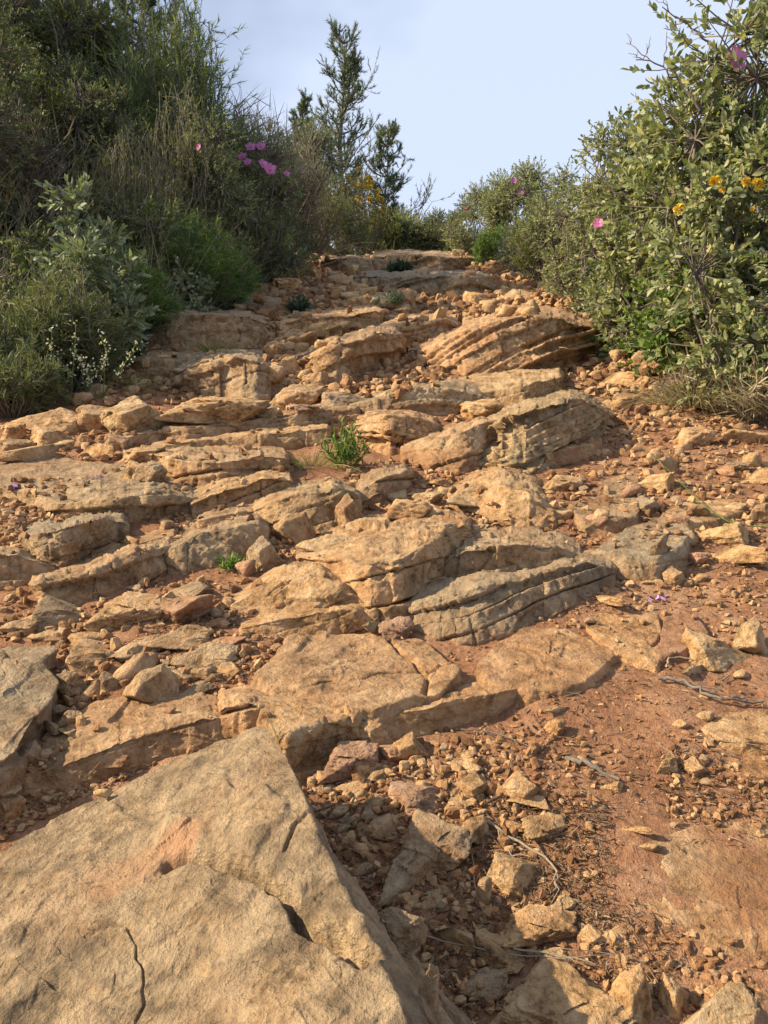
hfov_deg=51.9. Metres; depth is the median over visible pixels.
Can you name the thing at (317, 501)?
rock ledge
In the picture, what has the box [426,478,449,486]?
stone
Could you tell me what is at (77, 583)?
rock ledge
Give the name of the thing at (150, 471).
stone
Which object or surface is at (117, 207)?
shrub
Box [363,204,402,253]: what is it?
shrub
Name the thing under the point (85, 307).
shrub
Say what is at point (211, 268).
shrub
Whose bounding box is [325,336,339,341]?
stone
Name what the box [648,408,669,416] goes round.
stone
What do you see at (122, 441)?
stone
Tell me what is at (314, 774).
stone
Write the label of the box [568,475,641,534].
rock slab
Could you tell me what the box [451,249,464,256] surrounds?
stone
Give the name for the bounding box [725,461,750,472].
stone
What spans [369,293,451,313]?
rock ledge
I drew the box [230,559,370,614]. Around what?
rock ledge
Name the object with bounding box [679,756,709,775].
stone
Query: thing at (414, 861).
stone
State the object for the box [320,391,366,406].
stone
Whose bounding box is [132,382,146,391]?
stone
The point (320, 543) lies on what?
stone
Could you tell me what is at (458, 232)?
shrub
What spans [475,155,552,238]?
shrub
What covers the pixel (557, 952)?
stone
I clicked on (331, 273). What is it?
stone
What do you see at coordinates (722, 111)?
shrub
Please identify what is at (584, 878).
leaf litter
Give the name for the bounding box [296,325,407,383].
rock ledge
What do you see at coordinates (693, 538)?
stone
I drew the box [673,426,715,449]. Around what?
stone
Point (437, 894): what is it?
stone
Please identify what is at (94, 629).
stone
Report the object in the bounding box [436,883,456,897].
stone
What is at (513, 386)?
rock ledge
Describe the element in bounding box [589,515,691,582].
rock slab
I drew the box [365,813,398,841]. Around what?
stone
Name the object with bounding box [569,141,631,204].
dead branch
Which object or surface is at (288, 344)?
stone
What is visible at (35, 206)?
dry grass
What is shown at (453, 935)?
stone
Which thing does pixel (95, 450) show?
stone
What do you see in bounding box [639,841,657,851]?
stone
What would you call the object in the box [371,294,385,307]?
plant
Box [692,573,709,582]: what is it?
stone
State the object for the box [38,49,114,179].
shrub
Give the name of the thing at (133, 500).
rock ledge
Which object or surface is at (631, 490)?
stone
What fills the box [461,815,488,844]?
stone
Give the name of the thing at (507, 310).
stone
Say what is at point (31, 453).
stone
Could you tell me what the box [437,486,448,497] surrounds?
stone
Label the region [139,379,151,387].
stone
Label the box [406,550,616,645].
rock ledge
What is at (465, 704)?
rock ledge
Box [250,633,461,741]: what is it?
rock slab
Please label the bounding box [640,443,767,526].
green stem
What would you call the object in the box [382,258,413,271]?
plant
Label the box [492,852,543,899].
stone
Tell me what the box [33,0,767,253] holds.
sky
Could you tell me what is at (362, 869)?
stone
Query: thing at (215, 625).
stone
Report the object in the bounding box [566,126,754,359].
shrub
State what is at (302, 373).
stone
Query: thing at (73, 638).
stone
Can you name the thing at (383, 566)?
rock ledge
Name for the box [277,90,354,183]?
pine tree
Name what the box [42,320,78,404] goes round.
flower sprig
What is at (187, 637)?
stone
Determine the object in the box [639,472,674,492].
stone
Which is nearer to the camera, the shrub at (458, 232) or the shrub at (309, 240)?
the shrub at (309, 240)
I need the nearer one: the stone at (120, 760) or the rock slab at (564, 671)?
the stone at (120, 760)
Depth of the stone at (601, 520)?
1.49 m
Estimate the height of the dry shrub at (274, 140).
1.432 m
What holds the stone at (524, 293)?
on the ground at (632, 860)
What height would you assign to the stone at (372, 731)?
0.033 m
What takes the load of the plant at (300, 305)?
on the ground at (632, 860)
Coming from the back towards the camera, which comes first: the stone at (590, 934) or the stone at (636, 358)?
the stone at (636, 358)
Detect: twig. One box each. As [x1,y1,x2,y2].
[461,724,528,746]
[485,755,514,803]
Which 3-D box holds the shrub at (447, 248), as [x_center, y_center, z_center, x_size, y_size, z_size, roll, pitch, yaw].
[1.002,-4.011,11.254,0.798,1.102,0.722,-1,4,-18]
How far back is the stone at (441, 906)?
0.70 m
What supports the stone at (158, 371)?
on the ground at (632, 860)
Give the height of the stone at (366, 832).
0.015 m
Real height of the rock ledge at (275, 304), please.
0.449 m
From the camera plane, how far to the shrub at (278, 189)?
5.65 m
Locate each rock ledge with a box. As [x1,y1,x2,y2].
[0,456,197,524]
[0,546,55,589]
[18,511,129,567]
[24,692,221,792]
[28,536,171,605]
[91,528,176,557]
[104,402,361,449]
[122,444,288,486]
[126,348,218,372]
[143,308,275,350]
[151,424,331,448]
[163,513,270,574]
[170,348,287,400]
[189,469,292,516]
[196,503,254,529]
[218,685,268,739]
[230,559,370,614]
[231,295,297,313]
[239,283,294,296]
[239,602,371,636]
[252,478,364,533]
[272,304,389,339]
[295,508,472,632]
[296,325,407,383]
[317,254,379,271]
[335,291,385,306]
[349,378,490,415]
[350,269,497,295]
[353,409,440,455]
[356,462,413,506]
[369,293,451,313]
[370,249,475,270]
[375,313,460,341]
[393,681,516,735]
[400,416,496,473]
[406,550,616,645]
[416,305,606,375]
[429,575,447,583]
[444,525,582,578]
[447,466,556,530]
[458,365,564,403]
[477,389,610,474]
[543,436,602,466]
[645,819,767,962]
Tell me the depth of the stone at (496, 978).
0.62 m
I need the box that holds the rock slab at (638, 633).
[586,613,661,673]
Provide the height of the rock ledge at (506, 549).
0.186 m
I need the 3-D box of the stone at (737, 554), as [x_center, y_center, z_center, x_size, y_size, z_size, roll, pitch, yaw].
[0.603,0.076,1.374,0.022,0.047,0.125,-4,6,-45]
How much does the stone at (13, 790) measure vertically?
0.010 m
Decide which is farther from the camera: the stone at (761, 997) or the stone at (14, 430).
the stone at (14, 430)
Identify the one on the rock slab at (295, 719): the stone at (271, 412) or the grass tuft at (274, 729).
the grass tuft at (274, 729)
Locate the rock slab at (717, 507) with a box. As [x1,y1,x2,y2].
[661,499,744,529]
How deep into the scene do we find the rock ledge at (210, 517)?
1.51 m
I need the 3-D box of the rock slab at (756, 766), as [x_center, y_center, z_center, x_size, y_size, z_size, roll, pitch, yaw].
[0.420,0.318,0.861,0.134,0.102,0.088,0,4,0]
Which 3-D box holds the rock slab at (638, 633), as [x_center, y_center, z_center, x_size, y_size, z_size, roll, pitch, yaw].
[0.351,0.221,1.110,0.159,0.132,0.196,0,4,0]
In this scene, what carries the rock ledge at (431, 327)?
on the rock ledge at (356, 355)
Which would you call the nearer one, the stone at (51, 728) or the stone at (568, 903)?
the stone at (568, 903)
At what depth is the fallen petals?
1.24 m
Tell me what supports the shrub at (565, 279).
on the ground at (632, 860)
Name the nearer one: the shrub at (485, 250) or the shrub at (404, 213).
the shrub at (485, 250)
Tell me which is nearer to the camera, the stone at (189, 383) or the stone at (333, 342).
the stone at (189, 383)
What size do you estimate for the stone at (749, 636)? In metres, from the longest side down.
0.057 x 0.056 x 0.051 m
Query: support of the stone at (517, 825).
on the ground at (632, 860)
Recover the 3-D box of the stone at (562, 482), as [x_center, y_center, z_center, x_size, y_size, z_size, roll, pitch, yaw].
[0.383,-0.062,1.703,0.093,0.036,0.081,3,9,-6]
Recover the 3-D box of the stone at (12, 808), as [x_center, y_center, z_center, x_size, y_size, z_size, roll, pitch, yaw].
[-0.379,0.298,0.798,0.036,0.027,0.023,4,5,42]
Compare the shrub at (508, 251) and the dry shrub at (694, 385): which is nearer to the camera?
the dry shrub at (694, 385)
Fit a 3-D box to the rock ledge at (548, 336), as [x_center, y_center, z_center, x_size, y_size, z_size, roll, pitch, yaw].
[0.702,-0.822,3.828,0.834,0.733,2.170,2,4,21]
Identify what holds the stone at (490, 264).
on the ground at (632, 860)
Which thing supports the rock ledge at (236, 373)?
on the ground at (632, 860)
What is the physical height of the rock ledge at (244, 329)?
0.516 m
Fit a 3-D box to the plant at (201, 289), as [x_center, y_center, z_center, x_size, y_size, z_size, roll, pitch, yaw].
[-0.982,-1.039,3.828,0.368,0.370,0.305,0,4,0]
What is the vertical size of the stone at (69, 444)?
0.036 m
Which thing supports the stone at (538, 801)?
on the ground at (632, 860)
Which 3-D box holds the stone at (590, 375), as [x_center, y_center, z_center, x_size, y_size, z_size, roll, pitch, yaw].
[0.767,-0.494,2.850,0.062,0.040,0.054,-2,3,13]
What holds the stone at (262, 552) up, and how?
on the ground at (632, 860)
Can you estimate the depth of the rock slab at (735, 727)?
0.90 m
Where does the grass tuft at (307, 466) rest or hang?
on the ground at (632, 860)
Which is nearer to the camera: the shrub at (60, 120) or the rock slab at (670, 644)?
the rock slab at (670, 644)
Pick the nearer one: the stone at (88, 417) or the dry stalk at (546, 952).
the dry stalk at (546, 952)
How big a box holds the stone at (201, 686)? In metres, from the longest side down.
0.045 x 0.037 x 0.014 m
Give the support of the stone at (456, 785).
on the ground at (632, 860)
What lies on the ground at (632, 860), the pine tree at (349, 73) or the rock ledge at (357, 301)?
the pine tree at (349, 73)
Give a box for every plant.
[129,347,146,356]
[151,256,221,312]
[214,552,244,573]
[284,294,315,311]
[315,417,372,469]
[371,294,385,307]
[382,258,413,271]
[383,287,404,303]
[568,259,609,323]
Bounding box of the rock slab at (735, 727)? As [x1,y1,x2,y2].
[701,709,767,755]
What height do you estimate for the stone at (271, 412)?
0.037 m
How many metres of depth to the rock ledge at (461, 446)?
1.84 m
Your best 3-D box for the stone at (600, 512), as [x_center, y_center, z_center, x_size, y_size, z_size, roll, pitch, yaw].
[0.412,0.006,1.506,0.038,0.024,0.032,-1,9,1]
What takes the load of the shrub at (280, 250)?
on the ground at (632, 860)
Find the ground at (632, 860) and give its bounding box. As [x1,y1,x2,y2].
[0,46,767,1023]
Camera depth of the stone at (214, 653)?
1.05 m
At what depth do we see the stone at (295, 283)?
5.45 m
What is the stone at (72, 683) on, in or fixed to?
on the ground at (632, 860)
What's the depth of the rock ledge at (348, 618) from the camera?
1.13 m
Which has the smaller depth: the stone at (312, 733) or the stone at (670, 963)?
the stone at (670, 963)
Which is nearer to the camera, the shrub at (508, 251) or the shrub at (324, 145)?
the shrub at (508, 251)
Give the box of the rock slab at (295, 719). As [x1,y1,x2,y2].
[256,691,358,782]
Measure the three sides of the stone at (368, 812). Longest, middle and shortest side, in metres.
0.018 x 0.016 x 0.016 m
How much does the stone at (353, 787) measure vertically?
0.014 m
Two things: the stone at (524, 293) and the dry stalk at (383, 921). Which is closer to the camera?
the dry stalk at (383, 921)
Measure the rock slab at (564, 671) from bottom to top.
0.140 m
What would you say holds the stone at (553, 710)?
on the ground at (632, 860)
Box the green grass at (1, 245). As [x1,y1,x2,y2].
[0,91,671,349]
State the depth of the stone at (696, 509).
1.53 m
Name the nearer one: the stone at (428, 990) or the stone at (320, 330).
the stone at (428, 990)
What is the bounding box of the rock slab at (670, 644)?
[657,612,707,664]
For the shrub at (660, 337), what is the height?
0.562 m
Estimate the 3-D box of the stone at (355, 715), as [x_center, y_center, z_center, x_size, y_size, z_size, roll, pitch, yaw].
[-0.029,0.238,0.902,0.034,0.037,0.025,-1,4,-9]
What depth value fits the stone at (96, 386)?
2.53 m
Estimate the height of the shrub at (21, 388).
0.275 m
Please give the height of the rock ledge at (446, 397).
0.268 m
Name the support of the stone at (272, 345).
on the ground at (632, 860)
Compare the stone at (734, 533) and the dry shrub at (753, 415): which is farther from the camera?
the dry shrub at (753, 415)
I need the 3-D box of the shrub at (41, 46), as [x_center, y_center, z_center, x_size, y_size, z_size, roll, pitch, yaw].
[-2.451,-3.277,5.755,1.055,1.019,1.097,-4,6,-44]
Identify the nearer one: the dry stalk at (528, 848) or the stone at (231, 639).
the dry stalk at (528, 848)
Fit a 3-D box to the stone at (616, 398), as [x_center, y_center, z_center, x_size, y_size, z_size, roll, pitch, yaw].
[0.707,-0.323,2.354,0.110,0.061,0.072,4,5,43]
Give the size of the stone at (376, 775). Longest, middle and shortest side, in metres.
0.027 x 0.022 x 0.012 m
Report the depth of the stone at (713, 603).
1.21 m
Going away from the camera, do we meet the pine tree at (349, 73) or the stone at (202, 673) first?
the stone at (202, 673)
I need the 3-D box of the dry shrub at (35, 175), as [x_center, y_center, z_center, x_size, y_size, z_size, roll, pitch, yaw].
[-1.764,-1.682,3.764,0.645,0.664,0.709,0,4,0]
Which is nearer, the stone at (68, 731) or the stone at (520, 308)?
the stone at (68, 731)
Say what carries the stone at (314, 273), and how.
on the ground at (632, 860)
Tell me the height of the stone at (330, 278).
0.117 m
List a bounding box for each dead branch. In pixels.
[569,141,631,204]
[626,32,700,111]
[656,0,715,51]
[658,675,763,703]
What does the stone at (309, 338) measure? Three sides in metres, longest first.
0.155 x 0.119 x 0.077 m
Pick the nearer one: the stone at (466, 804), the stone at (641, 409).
the stone at (466, 804)
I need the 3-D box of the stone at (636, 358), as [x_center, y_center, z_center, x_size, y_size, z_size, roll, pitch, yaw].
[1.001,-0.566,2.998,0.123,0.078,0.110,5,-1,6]
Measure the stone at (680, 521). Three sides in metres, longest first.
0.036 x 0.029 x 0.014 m
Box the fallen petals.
[648,595,667,601]
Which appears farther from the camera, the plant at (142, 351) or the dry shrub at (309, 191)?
the dry shrub at (309, 191)
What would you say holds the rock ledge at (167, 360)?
on the ground at (632, 860)
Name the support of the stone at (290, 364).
on the ground at (632, 860)
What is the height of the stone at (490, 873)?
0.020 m
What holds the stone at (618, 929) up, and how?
on the ground at (632, 860)
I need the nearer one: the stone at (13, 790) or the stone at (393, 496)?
the stone at (13, 790)
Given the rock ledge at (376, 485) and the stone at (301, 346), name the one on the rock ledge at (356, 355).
the stone at (301, 346)
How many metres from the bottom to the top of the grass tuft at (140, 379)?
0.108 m
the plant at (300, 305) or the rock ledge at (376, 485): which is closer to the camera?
the rock ledge at (376, 485)
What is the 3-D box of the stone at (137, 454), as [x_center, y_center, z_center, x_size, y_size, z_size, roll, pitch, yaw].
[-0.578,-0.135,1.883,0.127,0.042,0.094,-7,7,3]
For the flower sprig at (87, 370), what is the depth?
2.46 m
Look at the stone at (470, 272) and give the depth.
5.37 m
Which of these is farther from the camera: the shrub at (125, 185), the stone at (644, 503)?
the shrub at (125, 185)
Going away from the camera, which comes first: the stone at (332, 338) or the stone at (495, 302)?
the stone at (332, 338)
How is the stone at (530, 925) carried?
on the ground at (632, 860)
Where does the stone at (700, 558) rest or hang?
on the ground at (632, 860)
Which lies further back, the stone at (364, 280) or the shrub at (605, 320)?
the stone at (364, 280)
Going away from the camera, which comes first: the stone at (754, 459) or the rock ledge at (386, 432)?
the stone at (754, 459)
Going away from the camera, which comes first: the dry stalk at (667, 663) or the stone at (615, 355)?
the dry stalk at (667, 663)
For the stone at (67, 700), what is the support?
on the ground at (632, 860)
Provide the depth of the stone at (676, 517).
1.49 m
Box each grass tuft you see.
[102,367,172,390]
[186,337,251,352]
[265,711,279,743]
[281,449,368,476]
[285,453,331,469]
[314,226,380,255]
[594,348,767,424]
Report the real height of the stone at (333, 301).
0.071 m
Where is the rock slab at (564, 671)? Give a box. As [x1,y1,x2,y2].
[474,627,619,705]
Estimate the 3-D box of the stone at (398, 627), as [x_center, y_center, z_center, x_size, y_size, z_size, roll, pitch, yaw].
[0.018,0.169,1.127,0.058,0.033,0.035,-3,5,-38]
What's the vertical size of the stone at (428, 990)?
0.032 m
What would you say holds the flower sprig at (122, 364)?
on the ground at (632, 860)
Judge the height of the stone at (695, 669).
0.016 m
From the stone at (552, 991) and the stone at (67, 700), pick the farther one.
the stone at (67, 700)
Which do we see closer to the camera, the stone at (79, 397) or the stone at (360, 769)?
the stone at (360, 769)
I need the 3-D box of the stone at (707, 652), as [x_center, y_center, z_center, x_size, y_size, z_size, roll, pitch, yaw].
[0.453,0.188,1.071,0.096,0.051,0.072,2,-2,20]
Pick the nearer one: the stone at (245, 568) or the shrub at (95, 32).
the stone at (245, 568)
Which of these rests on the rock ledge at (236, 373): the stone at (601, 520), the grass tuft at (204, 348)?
the grass tuft at (204, 348)
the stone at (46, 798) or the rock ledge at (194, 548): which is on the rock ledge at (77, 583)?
the rock ledge at (194, 548)
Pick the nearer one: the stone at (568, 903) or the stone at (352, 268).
the stone at (568, 903)
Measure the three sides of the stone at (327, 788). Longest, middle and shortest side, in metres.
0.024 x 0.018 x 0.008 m
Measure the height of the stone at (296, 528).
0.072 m
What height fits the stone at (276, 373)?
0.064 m
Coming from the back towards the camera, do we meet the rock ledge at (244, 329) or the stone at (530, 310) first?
the rock ledge at (244, 329)
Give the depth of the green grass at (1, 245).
3.67 m
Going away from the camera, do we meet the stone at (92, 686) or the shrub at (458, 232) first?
the stone at (92, 686)
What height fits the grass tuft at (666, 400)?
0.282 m
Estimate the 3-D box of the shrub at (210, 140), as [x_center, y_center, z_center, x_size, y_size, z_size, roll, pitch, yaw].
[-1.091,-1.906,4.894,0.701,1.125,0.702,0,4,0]
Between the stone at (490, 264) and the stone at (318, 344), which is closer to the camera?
the stone at (318, 344)
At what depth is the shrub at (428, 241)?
12.30 m
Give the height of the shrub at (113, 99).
0.876 m
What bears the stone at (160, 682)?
on the rock ledge at (140, 732)
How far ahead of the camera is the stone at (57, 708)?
0.94 m
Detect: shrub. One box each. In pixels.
[0,0,41,157]
[0,0,108,132]
[0,7,49,201]
[0,50,99,158]
[0,83,88,216]
[0,89,75,217]
[0,179,85,278]
[0,220,63,312]
[0,248,142,391]
[0,276,102,333]
[0,285,81,401]
[0,334,77,418]
[18,0,130,90]
[26,172,160,370]
[32,0,157,147]
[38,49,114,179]
[42,65,170,207]
[60,0,268,190]
[62,230,189,341]
[69,116,198,252]
[82,180,198,302]
[105,62,245,243]
[114,192,261,310]
[158,104,261,264]
[182,235,262,310]
[206,76,281,220]
[206,99,240,220]
[206,117,315,281]
[221,194,298,283]
[225,111,288,234]
[230,83,319,238]
[249,206,321,265]
[269,112,345,249]
[284,114,364,244]
[292,161,356,251]
[313,191,372,255]
[329,165,400,254]
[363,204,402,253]
[378,203,412,248]
[381,207,430,250]
[410,206,449,250]
[429,193,477,251]
[437,175,517,255]
[467,221,516,264]
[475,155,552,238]
[493,225,541,273]
[497,194,579,282]
[514,158,591,281]
[528,164,631,303]
[535,241,599,297]
[550,93,690,316]
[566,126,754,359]
[572,225,665,341]
[597,0,767,378]
[615,243,751,383]
[640,117,767,411]
[647,363,727,410]
[684,358,767,425]
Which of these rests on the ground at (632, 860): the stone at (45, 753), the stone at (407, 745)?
the stone at (407, 745)
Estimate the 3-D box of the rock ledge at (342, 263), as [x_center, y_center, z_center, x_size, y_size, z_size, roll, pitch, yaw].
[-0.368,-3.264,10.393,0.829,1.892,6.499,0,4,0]
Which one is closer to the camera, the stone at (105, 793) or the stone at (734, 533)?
the stone at (105, 793)
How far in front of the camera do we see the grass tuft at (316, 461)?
1.85 m
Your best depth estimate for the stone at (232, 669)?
1.03 m
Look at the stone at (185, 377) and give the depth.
2.59 m
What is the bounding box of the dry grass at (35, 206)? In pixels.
[0,102,278,317]
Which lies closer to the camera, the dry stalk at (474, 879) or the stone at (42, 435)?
the dry stalk at (474, 879)
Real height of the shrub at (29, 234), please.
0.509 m
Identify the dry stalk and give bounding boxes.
[380,919,572,958]
[471,856,483,913]
[486,820,559,903]
[513,945,629,966]
[665,656,694,667]
[694,734,756,744]
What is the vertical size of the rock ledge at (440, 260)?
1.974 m
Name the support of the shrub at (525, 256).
on the ground at (632, 860)
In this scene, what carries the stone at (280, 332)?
on the ground at (632, 860)
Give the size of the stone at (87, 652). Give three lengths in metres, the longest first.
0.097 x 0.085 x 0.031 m
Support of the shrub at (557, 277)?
on the ground at (632, 860)
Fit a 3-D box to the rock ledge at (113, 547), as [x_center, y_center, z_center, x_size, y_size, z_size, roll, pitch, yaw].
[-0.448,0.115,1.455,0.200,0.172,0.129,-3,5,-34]
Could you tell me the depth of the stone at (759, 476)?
1.76 m
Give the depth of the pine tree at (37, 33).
5.22 m
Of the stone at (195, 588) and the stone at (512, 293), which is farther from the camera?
the stone at (512, 293)
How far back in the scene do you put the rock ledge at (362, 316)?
3.74 m
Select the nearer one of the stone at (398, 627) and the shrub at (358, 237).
the stone at (398, 627)
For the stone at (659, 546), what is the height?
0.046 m
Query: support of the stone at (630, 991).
on the ground at (632, 860)
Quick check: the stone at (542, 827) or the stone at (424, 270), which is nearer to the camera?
the stone at (542, 827)
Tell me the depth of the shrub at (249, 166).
6.34 m
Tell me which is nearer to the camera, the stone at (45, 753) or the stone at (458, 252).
the stone at (45, 753)
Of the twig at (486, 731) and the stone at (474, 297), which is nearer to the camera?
the twig at (486, 731)
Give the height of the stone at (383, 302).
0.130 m
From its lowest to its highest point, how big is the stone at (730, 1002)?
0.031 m
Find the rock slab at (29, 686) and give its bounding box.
[0,644,59,821]
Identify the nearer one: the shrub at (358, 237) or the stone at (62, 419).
the stone at (62, 419)
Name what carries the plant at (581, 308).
on the ground at (632, 860)
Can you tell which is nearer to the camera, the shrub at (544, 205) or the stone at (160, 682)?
the stone at (160, 682)
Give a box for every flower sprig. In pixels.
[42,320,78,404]
[53,343,106,391]
[75,329,142,398]
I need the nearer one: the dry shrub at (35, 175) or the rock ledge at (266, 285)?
the dry shrub at (35, 175)
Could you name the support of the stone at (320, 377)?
on the ground at (632, 860)
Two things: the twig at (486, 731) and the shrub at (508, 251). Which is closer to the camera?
the twig at (486, 731)
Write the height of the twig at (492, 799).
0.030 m
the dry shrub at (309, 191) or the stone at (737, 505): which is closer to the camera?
the stone at (737, 505)
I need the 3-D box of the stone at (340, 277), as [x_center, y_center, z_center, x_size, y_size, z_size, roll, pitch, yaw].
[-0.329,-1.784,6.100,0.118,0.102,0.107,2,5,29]
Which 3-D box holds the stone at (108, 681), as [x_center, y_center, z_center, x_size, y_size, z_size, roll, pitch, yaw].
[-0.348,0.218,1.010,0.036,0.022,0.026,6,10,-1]
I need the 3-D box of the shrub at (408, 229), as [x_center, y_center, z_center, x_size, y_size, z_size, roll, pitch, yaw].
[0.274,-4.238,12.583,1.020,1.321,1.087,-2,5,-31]
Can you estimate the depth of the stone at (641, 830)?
0.76 m
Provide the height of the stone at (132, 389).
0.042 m
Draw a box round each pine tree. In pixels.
[1,0,87,85]
[29,0,198,61]
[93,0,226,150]
[277,14,392,250]
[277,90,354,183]
[354,118,456,249]
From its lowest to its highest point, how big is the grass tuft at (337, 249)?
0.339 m
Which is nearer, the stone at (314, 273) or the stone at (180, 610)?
the stone at (180, 610)
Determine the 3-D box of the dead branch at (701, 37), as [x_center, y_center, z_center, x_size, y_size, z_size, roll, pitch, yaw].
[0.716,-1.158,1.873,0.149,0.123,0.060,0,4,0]
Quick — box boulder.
[0,726,472,1023]
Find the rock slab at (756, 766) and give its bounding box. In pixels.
[728,755,767,781]
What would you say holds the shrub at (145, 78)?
on the ground at (632, 860)
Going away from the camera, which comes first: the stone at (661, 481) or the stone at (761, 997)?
the stone at (761, 997)
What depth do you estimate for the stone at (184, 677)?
1.02 m
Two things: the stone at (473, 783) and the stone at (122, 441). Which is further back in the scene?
the stone at (122, 441)
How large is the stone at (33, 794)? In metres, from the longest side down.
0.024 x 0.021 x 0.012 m
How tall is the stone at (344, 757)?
0.035 m
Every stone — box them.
[0,422,25,440]
[0,439,32,451]
[0,444,65,461]
[0,619,41,635]
[0,794,26,821]
[5,785,21,797]
[11,407,78,434]
[17,740,48,765]
[23,627,77,641]
[23,787,41,800]
[30,424,75,445]
[31,596,89,632]
[40,749,52,758]
[41,795,53,802]
[44,720,59,734]
[51,704,69,712]
[55,440,75,451]
[56,670,87,695]
[57,710,82,726]
[58,728,75,735]
[59,694,72,705]
[61,638,112,676]
[67,631,101,645]
[71,392,93,405]
[75,404,109,430]
[75,443,114,458]
[80,679,100,701]
[83,591,169,627]
[83,615,114,631]
[87,383,106,394]
[93,789,113,797]
[99,671,117,691]
[100,395,173,434]
[103,754,131,768]
[104,434,129,449]
[105,634,160,661]
[112,652,155,685]
[116,536,139,544]
[119,445,165,463]
[122,664,179,702]
[124,460,139,480]
[127,385,139,395]
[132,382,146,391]
[132,461,167,481]
[138,367,166,379]
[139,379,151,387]
[142,356,153,368]
[146,651,159,664]
[147,624,213,649]
[153,396,271,426]
[159,520,174,529]
[160,594,213,623]
[163,707,175,713]
[168,581,213,595]
[170,643,240,668]
[171,669,190,683]
[180,681,216,696]
[183,368,206,387]
[183,374,193,379]
[188,667,213,679]
[199,641,215,648]
[204,673,222,681]
[205,617,226,628]
[214,661,241,680]
[215,636,246,643]
[235,559,255,576]
[239,631,255,636]
[246,536,283,571]
[258,407,283,418]
[263,340,286,351]
[267,384,325,410]
[268,364,285,383]
[270,511,315,544]
[272,278,302,288]
[276,331,286,335]
[279,356,300,375]
[283,329,301,336]
[283,341,295,348]
[286,331,316,345]
[288,404,321,414]
[293,268,320,277]
[294,534,347,551]
[295,342,308,351]
[297,368,311,379]
[303,371,328,384]
[306,770,319,784]
[308,729,316,737]
[313,321,329,337]
[314,339,328,348]
[315,299,340,305]
[316,784,334,793]
[317,740,378,783]
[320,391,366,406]
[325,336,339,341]
[326,273,343,281]
[327,340,338,345]
[328,271,338,275]
[328,806,348,819]
[332,275,346,283]
[332,823,350,832]
[334,780,371,796]
[334,816,362,828]
[335,321,352,333]
[335,493,363,527]
[337,275,353,283]
[340,830,354,847]
[341,291,358,298]
[344,704,362,738]
[347,265,358,276]
[351,862,372,876]
[353,284,368,290]
[354,761,381,776]
[355,828,372,838]
[358,718,393,745]
[359,287,376,294]
[360,805,376,820]
[362,278,367,283]
[362,621,379,633]
[364,797,385,808]
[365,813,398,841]
[366,769,386,780]
[376,616,415,640]
[376,838,439,908]
[377,288,401,307]
[378,744,402,760]
[378,907,428,954]
[386,499,431,520]
[387,490,407,501]
[388,780,443,817]
[393,732,429,759]
[394,809,476,873]
[401,288,416,297]
[410,491,445,502]
[415,267,429,274]
[416,354,428,364]
[418,964,439,1012]
[420,889,442,910]
[422,502,440,517]
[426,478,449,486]
[431,928,475,951]
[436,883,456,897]
[436,900,447,912]
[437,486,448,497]
[444,774,484,801]
[446,488,478,507]
[446,757,483,772]
[449,797,471,807]
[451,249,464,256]
[454,967,507,1002]
[457,769,487,797]
[460,398,503,419]
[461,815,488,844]
[462,291,492,304]
[463,270,476,275]
[474,876,491,905]
[474,927,524,973]
[480,300,499,305]
[481,302,495,309]
[482,260,503,269]
[482,275,507,289]
[487,863,496,886]
[489,953,642,1023]
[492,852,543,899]
[496,304,517,316]
[497,820,522,831]
[500,285,510,292]
[500,904,576,947]
[502,771,539,799]
[503,289,520,298]
[506,794,550,810]
[515,303,530,314]
[520,289,532,296]
[521,306,539,315]
[521,812,566,842]
[526,299,540,311]
[542,947,570,963]
[543,475,582,491]
[543,706,567,713]
[543,719,566,734]
[551,896,575,910]
[555,508,573,519]
[576,924,603,945]
[577,755,591,765]
[584,513,608,526]
[584,616,595,622]
[588,370,602,377]
[592,509,609,519]
[594,595,623,605]
[596,342,606,353]
[600,781,623,793]
[601,371,634,385]
[602,924,627,945]
[605,349,625,361]
[608,393,639,409]
[609,963,654,1023]
[619,375,649,388]
[620,826,651,834]
[622,484,640,497]
[629,495,661,511]
[631,351,665,367]
[634,405,648,415]
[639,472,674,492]
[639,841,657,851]
[640,580,654,584]
[646,448,661,460]
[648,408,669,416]
[648,533,670,555]
[649,381,663,391]
[651,579,663,585]
[656,751,678,773]
[657,972,688,1018]
[658,456,679,472]
[661,565,685,585]
[665,960,678,971]
[667,516,685,522]
[668,514,689,523]
[672,719,690,728]
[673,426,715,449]
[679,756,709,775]
[681,628,750,671]
[681,664,701,676]
[683,530,698,545]
[683,980,759,1023]
[686,504,710,515]
[688,552,711,564]
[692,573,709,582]
[696,521,749,544]
[696,711,714,721]
[698,998,707,1007]
[703,985,718,996]
[704,600,722,607]
[709,465,734,476]
[711,544,765,564]
[721,429,767,442]
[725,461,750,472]
[725,502,746,509]
[732,669,749,678]
[733,616,767,654]
[742,452,762,467]
[742,468,767,484]
[748,503,767,521]
[753,988,767,1023]
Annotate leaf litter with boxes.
[156,290,767,1017]
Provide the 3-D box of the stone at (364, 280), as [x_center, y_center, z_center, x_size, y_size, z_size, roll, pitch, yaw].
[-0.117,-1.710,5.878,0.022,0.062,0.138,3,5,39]
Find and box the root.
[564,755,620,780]
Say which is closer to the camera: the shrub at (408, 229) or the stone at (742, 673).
the stone at (742, 673)

